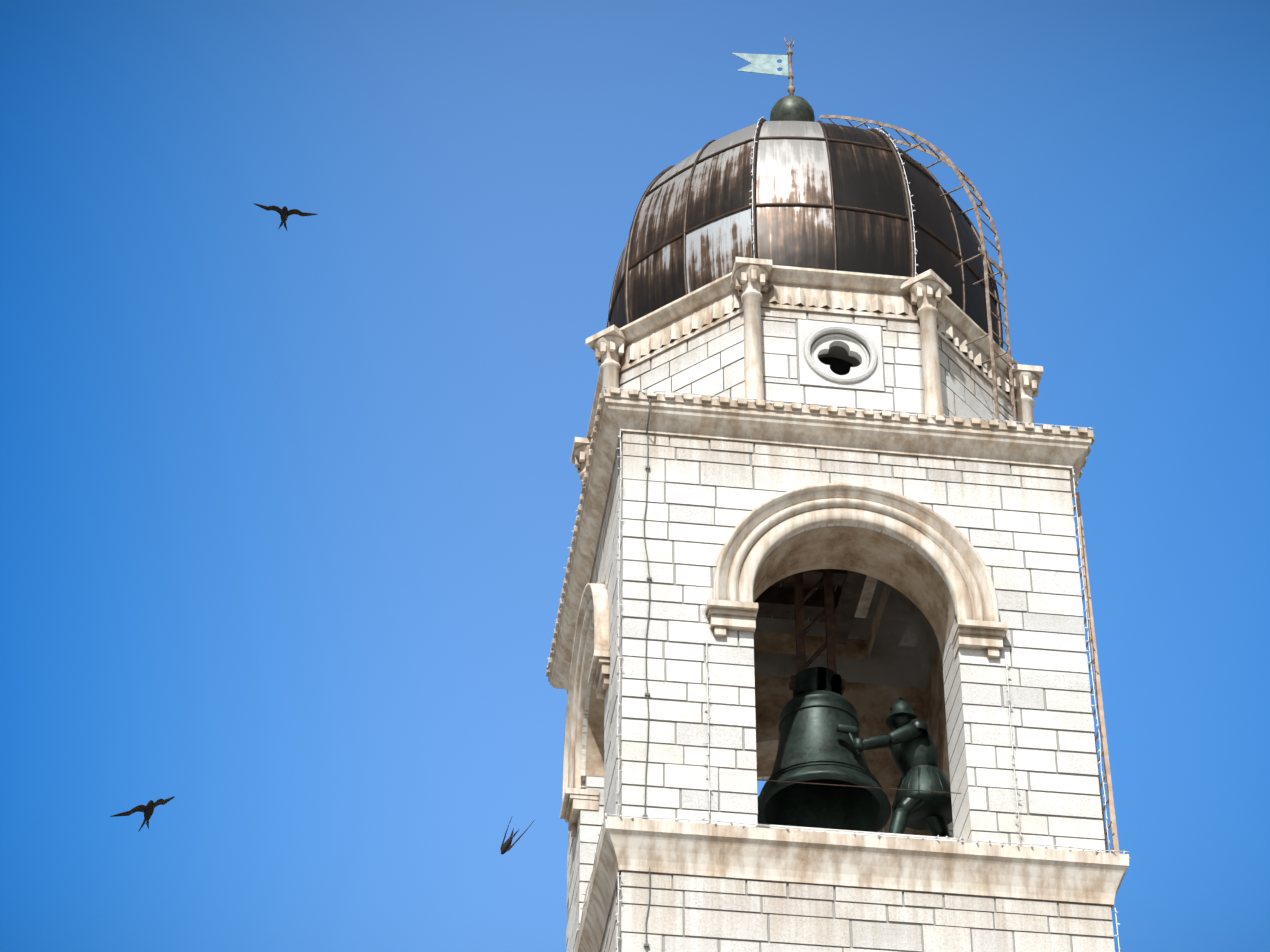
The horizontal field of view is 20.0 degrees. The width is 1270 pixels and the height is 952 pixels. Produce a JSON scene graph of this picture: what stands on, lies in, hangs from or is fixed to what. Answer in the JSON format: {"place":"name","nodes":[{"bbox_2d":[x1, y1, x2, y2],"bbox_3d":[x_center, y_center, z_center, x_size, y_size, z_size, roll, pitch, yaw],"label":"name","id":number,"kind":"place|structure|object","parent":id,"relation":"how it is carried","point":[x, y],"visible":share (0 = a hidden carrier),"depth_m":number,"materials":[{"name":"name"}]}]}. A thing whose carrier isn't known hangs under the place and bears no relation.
{"place":"outdoors","nodes":[
{"label":"outdoors","id":0,"kind":"place"},
{"bbox_2d":[110,796,174,831],"bbox_3d":[-2.974,2.052,21.845,0.462,0.094,0.263,-15,-40,-37],"label":"bird","id":1,"kind":"object","parent":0,"point":[147,810],"visible":1,"depth_m":21.78},
{"bbox_2d":[253,203,317,229],"bbox_3d":[-2.484,-1.840,25.448,0.462,0.099,0.263,9,-37,-3],"label":"bird","id":2,"kind":"object","parent":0,"point":[284,212],"visible":1,"depth_m":25.40},
{"bbox_2d":[500,817,533,854],"bbox_3d":[-1.007,2.955,29.513,0.269,0.377,0.054,3,-38,44],"label":"bird","id":3,"kind":"object","parent":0,"point":[505,847],"visible":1,"depth_m":29.46},
{"bbox_2d":[0,0,1269,951],"label":"sky","id":4,"kind":"structure","parent":0,"point":[287,517],"materials":[{"name":"blue"}]},
{"bbox_2d":[732,53,787,75],"bbox_3d":[1.624,-5.349,46.709,0.730,0.420,0.008,0,-39,0],"label":"flag","id":5,"kind":"object","parent":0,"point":[765,64],"visible":0.98,"depth_m":46.72,"materials":[{"name":"metal"}]},
{"label":"ground","id":6,"kind":"structure","parent":0,"visible":0},
{"bbox_2d":[610,871,1112,951],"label":"joint","id":7,"kind":"object","parent":6,"relation":"on","point":[768,932],"depth_m":35.82,"materials":[{"name":"grey concrete"}]},
{"bbox_2d":[575,816,1128,951],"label":"ledge","id":8,"kind":"object","parent":7,"relation":"on","point":[838,859],"visible":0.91,"depth_m":36.10,"materials":[{"name":"beige stone"}]},
{"bbox_2d":[567,432,1101,942],"bbox_3d":[2.011,3.262,39.861,4.972,5.225,4.972,5,-39,-6],"label":"joint","id":9,"kind":"object","parent":8,"relation":"on","point":[873,704],"depth_m":40.94,"materials":[{"name":"grey concrete"}]},
{"bbox_2d":[560,583,610,836],"bbox_3d":[-0.457,2.340,40.181,0.380,2.085,3.220,5,-39,-6],"label":"archivolt","id":10,"kind":"object","parent":9,"relation":"attached to","point":[592,624],"visible":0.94,"depth_m":40.67,"materials":[{"name":"beige stone"}]},
{"bbox_2d":[586,685,604,776],"bbox_3d":[-0.036,2.323,40.265,0.770,1.096,2.192,5,-39,-6],"label":"side arch reveal","id":11,"kind":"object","parent":9,"relation":"attached to","point":[595,752],"depth_m":40.95,"materials":[{"name":"stone"}]},
{"bbox_2d":[642,397,651,951],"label":"cable run","id":12,"kind":"object","parent":9,"relation":"attached to","point":[647,694],"visible":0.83,"depth_m":37.46,"materials":[{"name":"grey metal"}]},
{"bbox_2d":[789,569,844,692],"bbox_3d":[1.994,1.680,39.776,0.600,1.703,0.140,5,-39,-6],"label":"bell support frame","id":13,"kind":"object","parent":9,"relation":"attached to","point":[801,632],"visible":0.73,"depth_m":39.77,"materials":[{"name":"brown wood"}]},
{"bbox_2d":[756,740,882,832],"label":"wall","id":14,"kind":"structure","parent":9,"relation":"attached to","point":[766,753],"depth_m":42.34,"materials":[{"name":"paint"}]},
{"bbox_2d":[546,387,1094,693],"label":"cornice","id":15,"kind":"structure","parent":9,"relation":"on","point":[847,428],"depth_m":39.59,"materials":[{"name":"beige stone"}]},
{"bbox_2d":[621,312,992,412],"bbox_3d":[2.014,0.099,42.377,4.672,2.300,4.672,5,-39,-6],"label":"joint","id":16,"kind":"object","parent":15,"relation":"on","point":[839,352],"depth_m":40.77,"materials":[{"name":"grey concrete"}]},
{"bbox_2d":[587,265,1017,438],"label":"cornice","id":17,"kind":"structure","parent":16,"relation":"on","point":[713,304],"depth_m":41.23,"materials":[{"name":"beige stone"}]},
{"bbox_2d":[610,121,998,344],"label":"dome","id":18,"kind":"structure","parent":17,"relation":"on","point":[797,171],"depth_m":42.35,"materials":[{"name":"brown metal"}]},
{"bbox_2d":[819,115,1016,423],"bbox_3d":[3.376,-2.284,42.983,1.976,6.646,1.935,5,-39,-6],"label":"curved ladder","id":19,"kind":"object","parent":18,"relation":"attached to","point":[960,174],"visible":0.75,"depth_m":42.52,"materials":[{"name":"metal"}]},
{"bbox_2d":[619,308,1012,646],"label":"drum blocks","id":20,"kind":"structure","parent":16,"relation":"attached to","point":[680,368],"depth_m":40.80,"materials":[{"name":"white stone"}]},
{"bbox_2d":[571,257,1042,493],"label":"columns","id":21,"kind":"structure","parent":15,"relation":"on","point":[928,290],"depth_m":40.91,"materials":[{"name":"beige stone"}]},
{"bbox_2d":[607,118,1002,348],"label":"dome ribs","id":22,"kind":"object","parent":21,"relation":"on","point":[647,192],"visible":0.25,"depth_m":42.74,"materials":[{"name":"metal"}]},
{"bbox_2d":[770,95,814,121],"bbox_3d":[2.018,-4.424,45.976,0.580,1.200,0.580,5,-39,-6],"label":"finial ball","id":23,"kind":"object","parent":22,"relation":"on","point":[792,108],"visible":0.42,"depth_m":45.89,"materials":[{"name":"metal"}]},
{"bbox_2d":[784,35,794,94],"bbox_3d":[2.019,-5.293,46.667,0.148,1.081,0.148,5,-39,-6],"label":"flagpole","id":24,"kind":"object","parent":23,"relation":"on","point":[791,89],"visible":0.96,"depth_m":46.62,"materials":[{"name":"beige metal"}]},
{"bbox_2d":[797,319,883,391],"bbox_3d":[2.314,-1.336,40.590,0.956,0.956,0.184,5,-39,-6],"label":"quatrefoil window","id":25,"kind":"structure","parent":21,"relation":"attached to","point":[862,344],"depth_m":40.60,"materials":[{"name":"white stone"}]},
{"bbox_2d":[818,357,854,374],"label":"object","id":26,"kind":"object","parent":25,"relation":"in","point":[839,366],"depth_m":41.14,"materials":[{"name":"black"}]},
{"bbox_2d":[753,583,890,659],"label":"beams","id":27,"kind":"structure","parent":9,"relation":"attached to","point":[786,644],"depth_m":41.93,"materials":[{"name":"brown wood"}]},
{"bbox_2d":[757,667,890,831],"bbox_3d":[1.994,2.906,38.788,1.470,1.747,1.470,5,-39,-6],"label":"bell","id":28,"kind":"object","parent":9,"relation":"hanging from","point":[814,746],"visible":0.96,"depth_m":38.56,"materials":[{"name":"green metal"}]},
{"bbox_2d":[780,575,877,617],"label":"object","id":29,"kind":"structure","parent":9,"relation":"attached to","point":[867,593],"depth_m":41.97,"materials":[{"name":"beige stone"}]},
{"bbox_2d":[566,432,1105,951],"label":"belfry blocks","id":30,"kind":"structure","parent":9,"relation":"attached to","point":[734,492],"depth_m":37.99,"materials":[{"name":"white stone"}]},
{"bbox_2d":[546,117,1130,951],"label":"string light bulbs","id":31,"kind":"object","parent":9,"relation":"attached to","point":[710,643],"visible":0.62,"depth_m":37.49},
{"bbox_2d":[550,118,1128,951],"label":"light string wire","id":32,"kind":"object","parent":9,"relation":"attached to","point":[706,646],"visible":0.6,"depth_m":37.34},
{"bbox_2d":[754,580,938,687],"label":"belfry ceiling","id":33,"kind":"structure","parent":9,"relation":"attached to","point":[889,661],"depth_m":42.93,"materials":[{"name":"brown wood"}]},
{"bbox_2d":[753,526,954,655],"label":"arch soffit","id":34,"kind":"structure","parent":9,"relation":"attached to","point":[914,576],"depth_m":39.08,"materials":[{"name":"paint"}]},
{"bbox_2d":[705,483,1007,658],"bbox_3d":[2.335,1.006,38.501,3.220,2.085,0.380,5,-39,-6],"label":"archivolt","id":35,"kind":"object","parent":9,"relation":"attached to","point":[759,533],"visible":0.98,"depth_m":38.58,"materials":[{"name":"beige stone"}]},
{"bbox_2d":[757,779,960,793],"bbox_3d":[2.289,3.212,37.176,2.300,0.030,0.009,5,-39,-6],"label":"tie rod","id":36,"kind":"object","parent":9,"relation":"attached to","point":[859,786],"visible":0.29,"depth_m":37.17,"materials":[{"name":"black metal"}]},
{"bbox_2d":[943,723,950,784],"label":"wall","id":37,"kind":"structure","parent":9,"relation":"attached to","point":[946,765],"depth_m":41.38,"materials":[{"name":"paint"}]},
{"bbox_2d":[836,697,952,837],"bbox_3d":[2.913,3.256,38.400,1.652,2.192,0.854,5,-39,-6],"label":"bell striker statue","id":38,"kind":"object","parent":8,"relation":"on","point":[908,741],"visible":0.75,"depth_m":38.28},
{"bbox_2d":[1073,492,1119,853],"bbox_3d":[4.922,2.293,38.606,0.116,5.066,0.416,5,-39,-6],"label":"ladder","id":39,"kind":"object","parent":8,"relation":"on","point":[1104,753],"visible":0.48,"depth_m":38.33,"materials":[{"name":"grey metal"}]},
{"bbox_2d":[601,871,1114,951],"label":"shaft blocks","id":40,"kind":"structure","parent":7,"relation":"attached to","point":[825,930],"depth_m":35.75,"materials":[{"name":"white stone"}]},
{"bbox_2d":[758,824,957,841],"bbox_3d":[2.009,5.170,38.343,3.800,0.850,3.800,5,-39,-6],"label":"window sill","id":41,"kind":"structure","parent":7,"relation":"on","point":[845,832],"depth_m":37.12,"materials":[{"name":"white stone"}]}
]}

